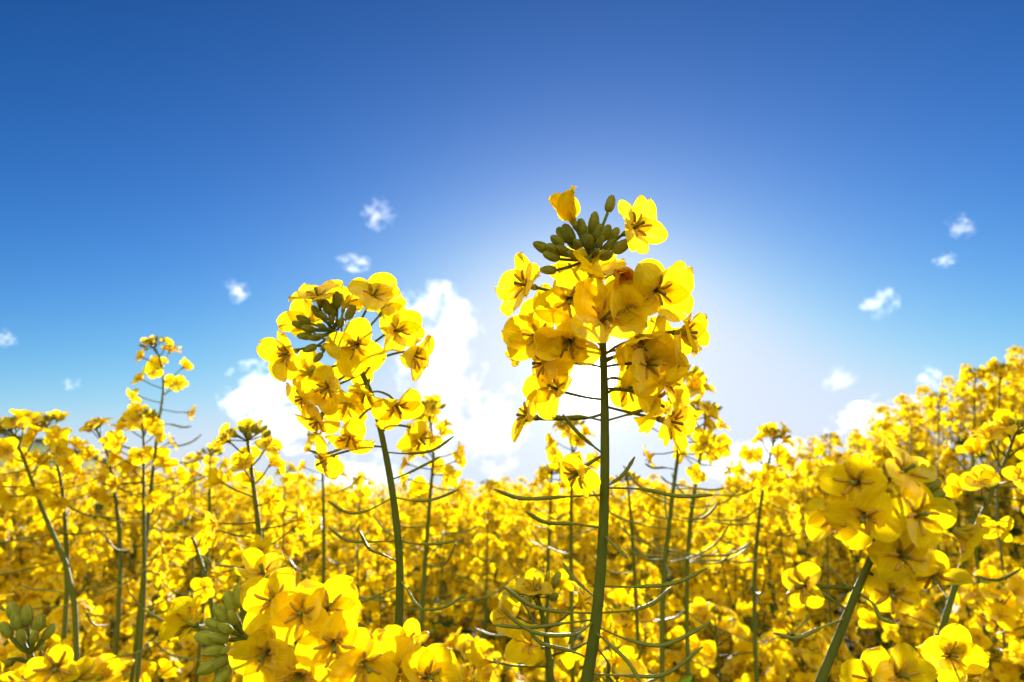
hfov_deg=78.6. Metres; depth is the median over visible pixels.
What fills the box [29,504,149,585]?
rapeseed plant
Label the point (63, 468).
rapeseed plant
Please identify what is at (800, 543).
rapeseed plant
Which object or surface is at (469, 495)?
rapeseed plant
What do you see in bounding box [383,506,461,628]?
rapeseed plant
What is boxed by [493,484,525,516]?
rapeseed plant
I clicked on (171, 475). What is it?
rapeseed plant
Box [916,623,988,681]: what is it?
rapeseed plant
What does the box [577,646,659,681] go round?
rapeseed plant
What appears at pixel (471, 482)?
rapeseed crop
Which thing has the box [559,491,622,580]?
rapeseed plant
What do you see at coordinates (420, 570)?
rapeseed plant
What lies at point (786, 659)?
rapeseed plant
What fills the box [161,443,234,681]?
rapeseed plant
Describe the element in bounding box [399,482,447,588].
rapeseed plant
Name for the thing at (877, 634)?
rapeseed plant
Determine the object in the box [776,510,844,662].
rapeseed plant
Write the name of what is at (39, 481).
rapeseed plant
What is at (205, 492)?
rapeseed plant
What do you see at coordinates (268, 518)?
rapeseed plant
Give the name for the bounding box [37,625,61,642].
rapeseed plant
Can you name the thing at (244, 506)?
rapeseed plant
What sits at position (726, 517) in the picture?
rapeseed plant
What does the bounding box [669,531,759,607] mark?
rapeseed plant
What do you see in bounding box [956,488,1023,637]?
rapeseed plant
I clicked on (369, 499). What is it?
rapeseed plant
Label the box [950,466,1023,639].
rapeseed plant
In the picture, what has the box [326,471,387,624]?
rapeseed plant
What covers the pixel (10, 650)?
rapeseed plant
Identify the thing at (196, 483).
rapeseed plant
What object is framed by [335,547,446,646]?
rapeseed plant
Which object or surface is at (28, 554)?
rapeseed plant
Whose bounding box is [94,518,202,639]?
rapeseed plant
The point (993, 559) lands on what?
rapeseed plant
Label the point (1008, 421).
rapeseed plant
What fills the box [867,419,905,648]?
rapeseed plant
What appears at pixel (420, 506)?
rapeseed plant
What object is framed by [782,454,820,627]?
rapeseed plant
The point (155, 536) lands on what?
rapeseed plant
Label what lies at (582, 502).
rapeseed plant
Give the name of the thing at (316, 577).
rapeseed plant
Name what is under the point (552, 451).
rapeseed plant
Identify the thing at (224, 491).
rapeseed plant
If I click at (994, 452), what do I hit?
rapeseed plant
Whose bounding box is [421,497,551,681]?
rapeseed plant
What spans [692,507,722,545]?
rapeseed plant
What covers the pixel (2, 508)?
rapeseed plant
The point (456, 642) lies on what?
rapeseed plant
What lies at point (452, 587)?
rapeseed plant
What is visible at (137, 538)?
rapeseed plant
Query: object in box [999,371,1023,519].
rapeseed plant
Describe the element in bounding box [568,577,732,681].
rapeseed plant
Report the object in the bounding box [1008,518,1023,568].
rapeseed plant
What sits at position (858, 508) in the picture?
rapeseed plant
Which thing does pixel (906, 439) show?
rapeseed plant
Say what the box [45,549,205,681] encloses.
rapeseed plant
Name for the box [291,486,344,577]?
rapeseed plant
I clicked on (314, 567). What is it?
rapeseed plant
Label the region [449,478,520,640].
rapeseed plant
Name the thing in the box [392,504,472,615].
rapeseed plant
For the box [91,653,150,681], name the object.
rapeseed plant
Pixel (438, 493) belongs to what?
rapeseed plant
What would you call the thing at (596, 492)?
rapeseed plant
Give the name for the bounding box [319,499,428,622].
rapeseed plant
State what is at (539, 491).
rapeseed plant
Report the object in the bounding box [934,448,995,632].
rapeseed plant
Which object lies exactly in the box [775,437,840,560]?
rapeseed plant
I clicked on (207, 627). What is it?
rapeseed plant
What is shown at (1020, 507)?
rapeseed plant
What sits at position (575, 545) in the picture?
rapeseed plant
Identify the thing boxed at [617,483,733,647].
rapeseed plant
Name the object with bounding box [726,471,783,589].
rapeseed plant
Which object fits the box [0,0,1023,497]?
sky
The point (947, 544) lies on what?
rapeseed plant
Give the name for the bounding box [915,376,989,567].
rapeseed plant
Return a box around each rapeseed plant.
[0,409,126,640]
[0,409,160,661]
[0,465,35,538]
[0,467,94,601]
[0,470,39,547]
[0,470,62,643]
[0,476,33,560]
[0,500,55,645]
[0,519,117,628]
[0,525,114,671]
[0,593,73,675]
[0,602,99,681]
[1,446,59,562]
[1,467,78,547]
[1,536,120,652]
[3,562,114,672]
[8,472,95,627]
[13,481,73,550]
[18,466,105,540]
[19,521,186,656]
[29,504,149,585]
[35,449,141,551]
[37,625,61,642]
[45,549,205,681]
[50,467,128,532]
[55,335,207,681]
[55,417,183,655]
[67,577,212,681]
[76,476,167,596]
[85,534,224,666]
[88,489,196,661]
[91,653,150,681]
[92,403,189,681]
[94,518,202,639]
[97,512,183,626]
[104,486,229,660]
[105,511,223,661]
[107,496,174,644]
[108,508,186,562]
[110,463,180,636]
[118,634,242,681]
[126,471,170,626]
[132,491,243,681]
[136,489,252,636]
[143,418,311,630]
[152,507,243,677]
[155,548,397,681]
[157,453,235,663]
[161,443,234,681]
[163,473,270,681]
[164,643,294,681]
[166,487,282,613]
[169,471,219,562]
[177,508,345,659]
[190,579,246,672]
[194,469,261,645]
[196,510,296,681]
[201,487,253,574]
[204,485,231,646]
[205,522,347,645]
[207,621,241,672]
[227,482,251,509]
[232,488,291,537]
[235,462,327,581]
[237,485,295,532]
[241,516,326,586]
[244,494,309,577]
[256,272,469,627]
[263,501,302,554]
[273,472,352,579]
[283,429,367,583]
[288,493,307,516]
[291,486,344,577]
[292,494,337,531]
[293,525,353,579]
[304,488,387,558]
[304,508,357,573]
[308,513,355,568]
[309,503,355,557]
[317,515,414,624]
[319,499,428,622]
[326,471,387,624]
[327,486,380,565]
[328,394,515,645]
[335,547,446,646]
[350,496,387,563]
[354,498,481,658]
[360,507,438,621]
[362,494,404,560]
[372,528,417,619]
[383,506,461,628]
[384,618,463,681]
[392,503,436,605]
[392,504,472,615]
[398,493,439,559]
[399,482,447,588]
[407,486,449,594]
[407,520,467,632]
[413,533,508,643]
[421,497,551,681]
[424,533,586,681]
[427,492,528,650]
[427,513,519,653]
[431,491,500,631]
[439,480,525,676]
[441,487,520,549]
[441,503,478,630]
[443,627,519,681]
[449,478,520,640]
[449,485,483,633]
[454,485,500,638]
[456,488,471,576]
[460,511,588,674]
[461,639,569,681]
[467,515,586,672]
[470,568,658,681]
[472,492,615,668]
[474,464,589,681]
[493,185,712,681]
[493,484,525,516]
[495,476,539,522]
[502,509,547,568]
[509,477,597,589]
[513,477,547,513]
[516,491,545,546]
[521,563,693,674]
[527,489,544,531]
[529,414,599,681]
[530,509,567,546]
[531,476,567,532]
[532,580,591,670]
[533,528,619,666]
[537,522,643,655]
[540,481,580,640]
[541,588,685,681]
[555,492,589,559]
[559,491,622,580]
[561,492,621,584]
[562,518,661,641]
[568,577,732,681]
[573,487,623,576]
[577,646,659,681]
[581,482,645,641]
[590,528,741,678]
[591,497,616,525]
[592,364,753,681]
[592,470,684,659]
[592,476,657,593]
[592,540,731,680]
[595,479,708,647]
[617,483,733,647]
[620,494,696,598]
[625,393,763,681]
[633,473,673,550]
[638,501,685,561]
[639,501,713,636]
[646,526,697,589]
[650,511,831,681]
[652,597,762,681]
[659,552,818,681]
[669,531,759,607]
[669,606,832,681]
[676,476,776,625]
[680,491,853,681]
[683,421,808,681]
[683,483,823,630]
[685,490,727,537]
[689,545,854,681]
[692,480,798,591]
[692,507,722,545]
[694,496,766,582]
[702,496,749,581]
[703,465,759,608]
[721,502,803,595]
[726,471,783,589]
[735,484,856,631]
[737,513,851,630]
[740,589,936,681]
[751,587,861,660]
[766,474,850,616]
[769,464,844,593]
[773,441,989,681]
[774,460,872,632]
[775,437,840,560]
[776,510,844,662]
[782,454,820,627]
[788,436,845,503]
[790,459,842,681]
[794,438,858,658]
[801,432,847,629]
[808,482,901,645]
[809,539,882,652]
[823,409,1023,681]
[825,433,893,639]
[825,550,938,645]
[831,536,868,633]
[838,642,938,681]
[839,443,887,657]
[845,542,951,659]
[846,405,936,473]
[854,529,999,658]
[855,562,959,650]
[861,421,955,554]
[866,394,933,454]
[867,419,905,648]
[872,414,946,497]
[882,430,967,512]
[883,550,993,648]
[888,565,1023,681]
[890,403,932,641]
[891,438,939,498]
[892,591,993,668]
[899,447,1023,628]
[901,396,982,608]
[907,423,936,455]
[914,388,998,641]
[914,567,1023,678]
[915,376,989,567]
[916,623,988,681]
[919,529,1023,651]
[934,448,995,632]
[938,365,997,671]
[941,437,1023,639]
[946,550,1023,662]
[948,363,1023,556]
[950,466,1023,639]
[953,357,1023,583]
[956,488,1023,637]
[963,382,1023,516]
[965,406,1023,523]
[965,458,1022,564]
[969,379,1022,509]
[978,406,1023,515]
[979,347,1023,498]
[982,360,1023,446]
[983,346,1023,410]
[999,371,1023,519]
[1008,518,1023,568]
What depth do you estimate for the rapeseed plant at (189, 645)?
0.89 m
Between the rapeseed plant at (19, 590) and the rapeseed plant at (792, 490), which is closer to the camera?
the rapeseed plant at (19, 590)
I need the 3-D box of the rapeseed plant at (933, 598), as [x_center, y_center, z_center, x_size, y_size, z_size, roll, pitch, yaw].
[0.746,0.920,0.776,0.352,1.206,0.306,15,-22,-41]
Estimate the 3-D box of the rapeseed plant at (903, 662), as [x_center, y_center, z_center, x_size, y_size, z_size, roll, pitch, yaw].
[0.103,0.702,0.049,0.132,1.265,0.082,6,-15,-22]
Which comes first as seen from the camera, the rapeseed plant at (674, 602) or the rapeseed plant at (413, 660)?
the rapeseed plant at (413, 660)
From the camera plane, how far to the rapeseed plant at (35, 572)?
1.42 m
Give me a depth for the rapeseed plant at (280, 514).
1.98 m
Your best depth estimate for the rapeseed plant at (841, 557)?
2.21 m
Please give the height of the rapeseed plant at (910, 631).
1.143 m
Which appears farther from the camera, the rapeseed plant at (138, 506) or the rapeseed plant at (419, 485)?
the rapeseed plant at (138, 506)
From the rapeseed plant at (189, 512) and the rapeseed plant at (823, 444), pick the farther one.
the rapeseed plant at (823, 444)
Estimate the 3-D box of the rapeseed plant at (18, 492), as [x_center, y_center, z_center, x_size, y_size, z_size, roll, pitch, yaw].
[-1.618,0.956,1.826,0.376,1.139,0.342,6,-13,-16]
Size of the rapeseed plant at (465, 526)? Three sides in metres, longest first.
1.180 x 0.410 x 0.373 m
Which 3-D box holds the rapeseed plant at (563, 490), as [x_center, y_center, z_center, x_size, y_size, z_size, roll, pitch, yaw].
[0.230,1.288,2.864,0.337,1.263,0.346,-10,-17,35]
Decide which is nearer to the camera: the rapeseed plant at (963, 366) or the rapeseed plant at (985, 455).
the rapeseed plant at (985, 455)
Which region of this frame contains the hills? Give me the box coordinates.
[0,437,373,513]
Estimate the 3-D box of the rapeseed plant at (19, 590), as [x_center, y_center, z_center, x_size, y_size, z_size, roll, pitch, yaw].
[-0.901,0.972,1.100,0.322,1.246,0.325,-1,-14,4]
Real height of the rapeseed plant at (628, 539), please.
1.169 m
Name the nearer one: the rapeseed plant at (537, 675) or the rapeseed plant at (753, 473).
the rapeseed plant at (537, 675)
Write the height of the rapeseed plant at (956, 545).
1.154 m
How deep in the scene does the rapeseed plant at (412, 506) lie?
3.33 m
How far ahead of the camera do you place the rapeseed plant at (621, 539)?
2.42 m
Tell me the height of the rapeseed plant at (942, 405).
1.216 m
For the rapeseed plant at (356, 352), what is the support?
on the ground
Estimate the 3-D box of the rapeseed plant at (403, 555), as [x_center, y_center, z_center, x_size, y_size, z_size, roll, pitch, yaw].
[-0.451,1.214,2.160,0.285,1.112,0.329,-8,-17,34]
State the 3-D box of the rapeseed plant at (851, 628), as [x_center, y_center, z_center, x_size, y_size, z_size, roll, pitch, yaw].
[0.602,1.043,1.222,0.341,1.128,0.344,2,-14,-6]
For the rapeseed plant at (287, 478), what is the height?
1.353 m
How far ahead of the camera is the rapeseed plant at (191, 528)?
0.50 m
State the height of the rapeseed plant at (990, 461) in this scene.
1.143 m
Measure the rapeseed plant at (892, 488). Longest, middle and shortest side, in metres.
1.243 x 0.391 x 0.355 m
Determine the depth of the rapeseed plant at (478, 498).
2.60 m
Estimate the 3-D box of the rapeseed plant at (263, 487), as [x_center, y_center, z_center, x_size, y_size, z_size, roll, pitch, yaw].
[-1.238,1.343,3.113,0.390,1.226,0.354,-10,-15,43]
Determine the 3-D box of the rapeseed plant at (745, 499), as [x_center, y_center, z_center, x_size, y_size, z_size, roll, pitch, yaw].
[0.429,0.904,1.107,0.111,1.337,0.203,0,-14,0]
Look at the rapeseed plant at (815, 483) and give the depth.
2.57 m
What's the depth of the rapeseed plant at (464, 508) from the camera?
3.61 m
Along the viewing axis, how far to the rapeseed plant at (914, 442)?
2.35 m
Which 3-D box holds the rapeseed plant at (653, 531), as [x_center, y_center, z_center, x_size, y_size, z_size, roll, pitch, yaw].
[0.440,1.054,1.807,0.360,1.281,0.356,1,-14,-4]
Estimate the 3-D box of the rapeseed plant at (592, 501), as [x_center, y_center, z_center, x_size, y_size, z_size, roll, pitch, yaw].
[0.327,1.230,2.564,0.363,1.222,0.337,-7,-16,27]
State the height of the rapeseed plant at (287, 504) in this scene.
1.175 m
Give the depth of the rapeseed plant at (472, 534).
1.65 m
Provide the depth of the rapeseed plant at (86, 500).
1.72 m
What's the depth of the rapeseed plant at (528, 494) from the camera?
2.59 m
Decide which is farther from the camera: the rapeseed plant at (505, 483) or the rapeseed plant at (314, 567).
the rapeseed plant at (505, 483)
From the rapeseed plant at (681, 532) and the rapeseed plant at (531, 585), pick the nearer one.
the rapeseed plant at (531, 585)
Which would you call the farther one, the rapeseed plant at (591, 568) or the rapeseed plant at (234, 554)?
the rapeseed plant at (591, 568)
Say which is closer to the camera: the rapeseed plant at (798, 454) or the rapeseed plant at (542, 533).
the rapeseed plant at (542, 533)
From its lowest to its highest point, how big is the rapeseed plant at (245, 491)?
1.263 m
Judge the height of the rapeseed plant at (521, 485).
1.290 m
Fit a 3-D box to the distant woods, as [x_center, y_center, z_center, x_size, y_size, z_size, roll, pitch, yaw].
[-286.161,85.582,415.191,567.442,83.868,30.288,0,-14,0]
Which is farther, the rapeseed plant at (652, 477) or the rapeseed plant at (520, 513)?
the rapeseed plant at (652, 477)
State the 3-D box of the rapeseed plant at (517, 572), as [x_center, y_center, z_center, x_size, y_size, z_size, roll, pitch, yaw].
[0.095,0.983,1.340,0.355,1.291,0.390,-10,-15,38]
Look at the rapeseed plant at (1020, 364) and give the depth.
2.47 m
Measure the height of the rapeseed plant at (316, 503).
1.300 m
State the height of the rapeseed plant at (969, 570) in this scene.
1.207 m
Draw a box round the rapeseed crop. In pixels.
[3,388,1023,658]
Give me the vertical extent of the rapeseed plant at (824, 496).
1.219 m
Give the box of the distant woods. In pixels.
[0,431,385,501]
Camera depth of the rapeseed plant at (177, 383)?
0.62 m
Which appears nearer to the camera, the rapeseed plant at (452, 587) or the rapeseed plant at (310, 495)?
the rapeseed plant at (452, 587)
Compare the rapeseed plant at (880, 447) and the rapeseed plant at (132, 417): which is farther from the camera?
the rapeseed plant at (880, 447)
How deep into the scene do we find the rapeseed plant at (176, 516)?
1.85 m
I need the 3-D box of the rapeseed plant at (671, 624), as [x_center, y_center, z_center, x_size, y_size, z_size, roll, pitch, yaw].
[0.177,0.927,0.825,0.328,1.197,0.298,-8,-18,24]
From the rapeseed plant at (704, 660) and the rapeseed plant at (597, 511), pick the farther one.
the rapeseed plant at (597, 511)
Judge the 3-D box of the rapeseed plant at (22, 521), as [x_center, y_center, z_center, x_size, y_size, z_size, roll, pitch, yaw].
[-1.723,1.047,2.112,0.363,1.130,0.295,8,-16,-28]
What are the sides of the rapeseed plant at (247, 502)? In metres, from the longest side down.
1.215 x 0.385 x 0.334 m
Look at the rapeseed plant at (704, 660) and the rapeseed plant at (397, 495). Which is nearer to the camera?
the rapeseed plant at (704, 660)
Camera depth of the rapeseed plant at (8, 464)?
2.11 m
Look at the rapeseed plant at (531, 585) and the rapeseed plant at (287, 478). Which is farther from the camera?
the rapeseed plant at (287, 478)
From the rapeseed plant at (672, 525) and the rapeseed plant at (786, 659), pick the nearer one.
the rapeseed plant at (786, 659)
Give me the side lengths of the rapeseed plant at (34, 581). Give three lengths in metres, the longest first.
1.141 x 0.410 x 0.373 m
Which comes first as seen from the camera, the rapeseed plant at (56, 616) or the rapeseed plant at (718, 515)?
the rapeseed plant at (56, 616)
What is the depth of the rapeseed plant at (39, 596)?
1.33 m
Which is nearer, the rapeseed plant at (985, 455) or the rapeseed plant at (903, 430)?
the rapeseed plant at (903, 430)
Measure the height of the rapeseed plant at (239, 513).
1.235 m
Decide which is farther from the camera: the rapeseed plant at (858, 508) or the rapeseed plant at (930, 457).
the rapeseed plant at (930, 457)
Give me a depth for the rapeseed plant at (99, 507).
2.39 m
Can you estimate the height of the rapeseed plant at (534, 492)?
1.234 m
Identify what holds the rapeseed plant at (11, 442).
on the ground
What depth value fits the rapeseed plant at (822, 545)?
1.75 m
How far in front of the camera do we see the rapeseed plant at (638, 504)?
0.65 m
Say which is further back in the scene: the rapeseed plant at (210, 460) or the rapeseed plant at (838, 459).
the rapeseed plant at (838, 459)
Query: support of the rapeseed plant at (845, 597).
on the ground
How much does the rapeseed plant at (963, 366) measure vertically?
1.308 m
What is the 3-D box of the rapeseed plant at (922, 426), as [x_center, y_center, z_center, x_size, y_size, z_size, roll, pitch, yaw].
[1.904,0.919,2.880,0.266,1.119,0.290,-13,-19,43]
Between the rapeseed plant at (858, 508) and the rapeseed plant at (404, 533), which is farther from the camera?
the rapeseed plant at (404, 533)
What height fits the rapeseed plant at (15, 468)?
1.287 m
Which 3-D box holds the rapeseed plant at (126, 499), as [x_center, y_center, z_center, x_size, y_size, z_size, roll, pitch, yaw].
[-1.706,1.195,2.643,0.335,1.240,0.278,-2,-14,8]
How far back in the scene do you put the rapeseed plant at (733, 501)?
1.81 m
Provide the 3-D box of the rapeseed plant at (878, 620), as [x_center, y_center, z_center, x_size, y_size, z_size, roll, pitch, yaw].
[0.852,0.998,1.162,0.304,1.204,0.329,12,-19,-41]
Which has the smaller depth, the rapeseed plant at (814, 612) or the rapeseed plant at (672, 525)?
the rapeseed plant at (814, 612)
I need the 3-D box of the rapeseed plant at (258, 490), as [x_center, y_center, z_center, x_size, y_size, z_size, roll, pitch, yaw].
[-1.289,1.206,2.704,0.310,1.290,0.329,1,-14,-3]
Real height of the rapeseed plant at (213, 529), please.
1.352 m
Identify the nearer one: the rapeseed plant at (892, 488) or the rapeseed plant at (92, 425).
the rapeseed plant at (92, 425)
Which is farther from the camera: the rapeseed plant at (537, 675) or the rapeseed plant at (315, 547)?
the rapeseed plant at (315, 547)
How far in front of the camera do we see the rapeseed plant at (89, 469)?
3.04 m
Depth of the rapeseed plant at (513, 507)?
2.50 m
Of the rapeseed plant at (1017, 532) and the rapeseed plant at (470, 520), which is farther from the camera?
the rapeseed plant at (470, 520)
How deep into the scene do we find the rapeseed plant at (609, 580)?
1.45 m
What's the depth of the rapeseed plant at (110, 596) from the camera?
1.22 m
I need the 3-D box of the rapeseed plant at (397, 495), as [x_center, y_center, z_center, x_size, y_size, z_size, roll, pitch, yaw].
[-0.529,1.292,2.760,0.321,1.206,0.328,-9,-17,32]
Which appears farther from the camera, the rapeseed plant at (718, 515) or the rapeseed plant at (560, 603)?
the rapeseed plant at (718, 515)
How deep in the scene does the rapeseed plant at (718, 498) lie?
2.83 m
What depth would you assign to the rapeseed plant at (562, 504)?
0.65 m
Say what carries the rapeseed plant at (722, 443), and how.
on the ground
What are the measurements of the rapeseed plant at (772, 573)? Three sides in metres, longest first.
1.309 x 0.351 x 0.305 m
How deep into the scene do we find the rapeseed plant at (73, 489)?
2.43 m
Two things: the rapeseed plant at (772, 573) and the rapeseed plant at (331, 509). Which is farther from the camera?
the rapeseed plant at (331, 509)
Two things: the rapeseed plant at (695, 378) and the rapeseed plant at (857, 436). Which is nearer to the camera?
the rapeseed plant at (695, 378)
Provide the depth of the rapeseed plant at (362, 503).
2.40 m
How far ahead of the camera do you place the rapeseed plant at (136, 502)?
2.44 m
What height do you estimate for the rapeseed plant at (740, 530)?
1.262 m
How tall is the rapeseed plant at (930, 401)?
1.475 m
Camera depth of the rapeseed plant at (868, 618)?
0.81 m
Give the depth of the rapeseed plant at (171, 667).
0.69 m
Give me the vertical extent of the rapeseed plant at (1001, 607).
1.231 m
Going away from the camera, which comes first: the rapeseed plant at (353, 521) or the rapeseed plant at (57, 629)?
the rapeseed plant at (57, 629)
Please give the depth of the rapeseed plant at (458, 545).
1.70 m
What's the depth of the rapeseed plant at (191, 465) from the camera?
1.00 m
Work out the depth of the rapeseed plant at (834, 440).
1.09 m
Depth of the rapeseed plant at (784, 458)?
0.61 m
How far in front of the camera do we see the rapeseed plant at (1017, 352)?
2.53 m
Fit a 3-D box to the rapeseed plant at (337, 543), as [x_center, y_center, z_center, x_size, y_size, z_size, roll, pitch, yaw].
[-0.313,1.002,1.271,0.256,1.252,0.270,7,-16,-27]
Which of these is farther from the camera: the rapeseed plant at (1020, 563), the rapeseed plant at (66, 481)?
the rapeseed plant at (66, 481)
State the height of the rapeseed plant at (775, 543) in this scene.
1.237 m
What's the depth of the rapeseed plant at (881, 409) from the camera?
2.85 m
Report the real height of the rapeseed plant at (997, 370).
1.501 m
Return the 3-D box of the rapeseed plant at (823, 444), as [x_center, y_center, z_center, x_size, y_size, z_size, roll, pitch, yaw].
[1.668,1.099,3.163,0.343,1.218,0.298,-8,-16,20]
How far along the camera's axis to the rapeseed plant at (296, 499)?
3.28 m
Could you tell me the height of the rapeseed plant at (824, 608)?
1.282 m
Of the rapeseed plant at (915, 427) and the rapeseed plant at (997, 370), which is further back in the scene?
the rapeseed plant at (915, 427)
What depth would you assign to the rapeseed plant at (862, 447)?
1.19 m
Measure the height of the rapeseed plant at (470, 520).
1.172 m
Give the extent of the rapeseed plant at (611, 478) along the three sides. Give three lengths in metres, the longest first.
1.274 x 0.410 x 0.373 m
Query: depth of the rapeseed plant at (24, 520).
1.60 m
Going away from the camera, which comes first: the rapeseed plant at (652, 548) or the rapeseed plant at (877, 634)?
the rapeseed plant at (877, 634)
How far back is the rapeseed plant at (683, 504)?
2.33 m
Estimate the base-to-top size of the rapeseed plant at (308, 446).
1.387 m
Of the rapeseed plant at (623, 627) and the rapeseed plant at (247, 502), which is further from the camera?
the rapeseed plant at (247, 502)
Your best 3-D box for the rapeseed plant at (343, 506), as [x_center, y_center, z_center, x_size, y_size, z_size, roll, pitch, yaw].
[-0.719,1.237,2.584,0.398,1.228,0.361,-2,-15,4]
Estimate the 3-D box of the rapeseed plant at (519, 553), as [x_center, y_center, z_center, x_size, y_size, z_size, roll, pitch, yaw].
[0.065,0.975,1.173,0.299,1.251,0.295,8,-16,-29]
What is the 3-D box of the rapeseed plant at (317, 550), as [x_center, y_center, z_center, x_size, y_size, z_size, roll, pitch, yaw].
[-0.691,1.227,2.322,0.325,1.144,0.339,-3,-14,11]
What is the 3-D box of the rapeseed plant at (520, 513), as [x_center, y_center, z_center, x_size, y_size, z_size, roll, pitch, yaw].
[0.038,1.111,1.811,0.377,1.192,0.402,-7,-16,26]
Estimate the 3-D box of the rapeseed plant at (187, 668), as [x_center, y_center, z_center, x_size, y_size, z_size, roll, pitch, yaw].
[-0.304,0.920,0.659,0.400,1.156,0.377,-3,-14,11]
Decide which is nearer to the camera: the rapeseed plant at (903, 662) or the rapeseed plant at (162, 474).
the rapeseed plant at (903, 662)
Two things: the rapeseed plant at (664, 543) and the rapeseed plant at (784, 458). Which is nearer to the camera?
the rapeseed plant at (784, 458)
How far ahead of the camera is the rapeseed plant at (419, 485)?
0.55 m
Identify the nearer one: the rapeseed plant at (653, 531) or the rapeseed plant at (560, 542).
the rapeseed plant at (653, 531)
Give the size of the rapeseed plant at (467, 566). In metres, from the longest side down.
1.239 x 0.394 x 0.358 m
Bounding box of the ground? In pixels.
[145,498,993,681]
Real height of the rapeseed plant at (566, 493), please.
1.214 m
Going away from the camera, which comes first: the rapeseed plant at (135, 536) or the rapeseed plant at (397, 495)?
the rapeseed plant at (135, 536)
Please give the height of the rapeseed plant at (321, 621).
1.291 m
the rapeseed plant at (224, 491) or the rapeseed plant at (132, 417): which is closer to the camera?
the rapeseed plant at (132, 417)
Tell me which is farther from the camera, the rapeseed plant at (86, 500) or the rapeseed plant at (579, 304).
the rapeseed plant at (86, 500)
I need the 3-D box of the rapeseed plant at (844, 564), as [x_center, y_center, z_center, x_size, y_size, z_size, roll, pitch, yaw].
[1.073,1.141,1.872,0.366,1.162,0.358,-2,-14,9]
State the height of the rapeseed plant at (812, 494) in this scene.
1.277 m
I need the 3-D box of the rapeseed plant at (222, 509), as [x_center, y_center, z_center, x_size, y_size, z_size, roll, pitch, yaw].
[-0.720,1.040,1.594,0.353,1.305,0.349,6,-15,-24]
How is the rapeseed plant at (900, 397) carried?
on the ground
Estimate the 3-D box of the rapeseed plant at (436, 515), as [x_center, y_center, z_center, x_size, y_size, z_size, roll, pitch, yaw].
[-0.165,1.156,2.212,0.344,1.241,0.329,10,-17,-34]
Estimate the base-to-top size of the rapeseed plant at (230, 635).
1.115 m
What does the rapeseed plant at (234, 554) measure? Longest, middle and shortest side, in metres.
1.291 x 0.383 x 0.332 m
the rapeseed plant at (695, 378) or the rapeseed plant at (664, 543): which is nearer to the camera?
the rapeseed plant at (695, 378)
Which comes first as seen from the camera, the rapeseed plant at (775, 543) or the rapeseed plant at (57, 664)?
the rapeseed plant at (57, 664)
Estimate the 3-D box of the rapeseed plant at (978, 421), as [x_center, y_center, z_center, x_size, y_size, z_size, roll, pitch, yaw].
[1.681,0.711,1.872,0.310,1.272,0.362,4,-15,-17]
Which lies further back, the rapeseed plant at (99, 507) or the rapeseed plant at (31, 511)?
the rapeseed plant at (99, 507)
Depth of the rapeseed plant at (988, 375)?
2.68 m
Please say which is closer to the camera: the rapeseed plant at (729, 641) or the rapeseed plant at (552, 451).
the rapeseed plant at (552, 451)
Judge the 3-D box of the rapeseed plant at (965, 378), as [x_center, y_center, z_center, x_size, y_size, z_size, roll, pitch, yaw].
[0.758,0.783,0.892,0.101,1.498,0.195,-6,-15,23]
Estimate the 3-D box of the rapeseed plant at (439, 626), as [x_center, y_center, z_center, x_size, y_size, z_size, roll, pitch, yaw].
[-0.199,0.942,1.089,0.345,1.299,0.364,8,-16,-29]
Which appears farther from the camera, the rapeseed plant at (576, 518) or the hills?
the hills
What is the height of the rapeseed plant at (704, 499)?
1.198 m

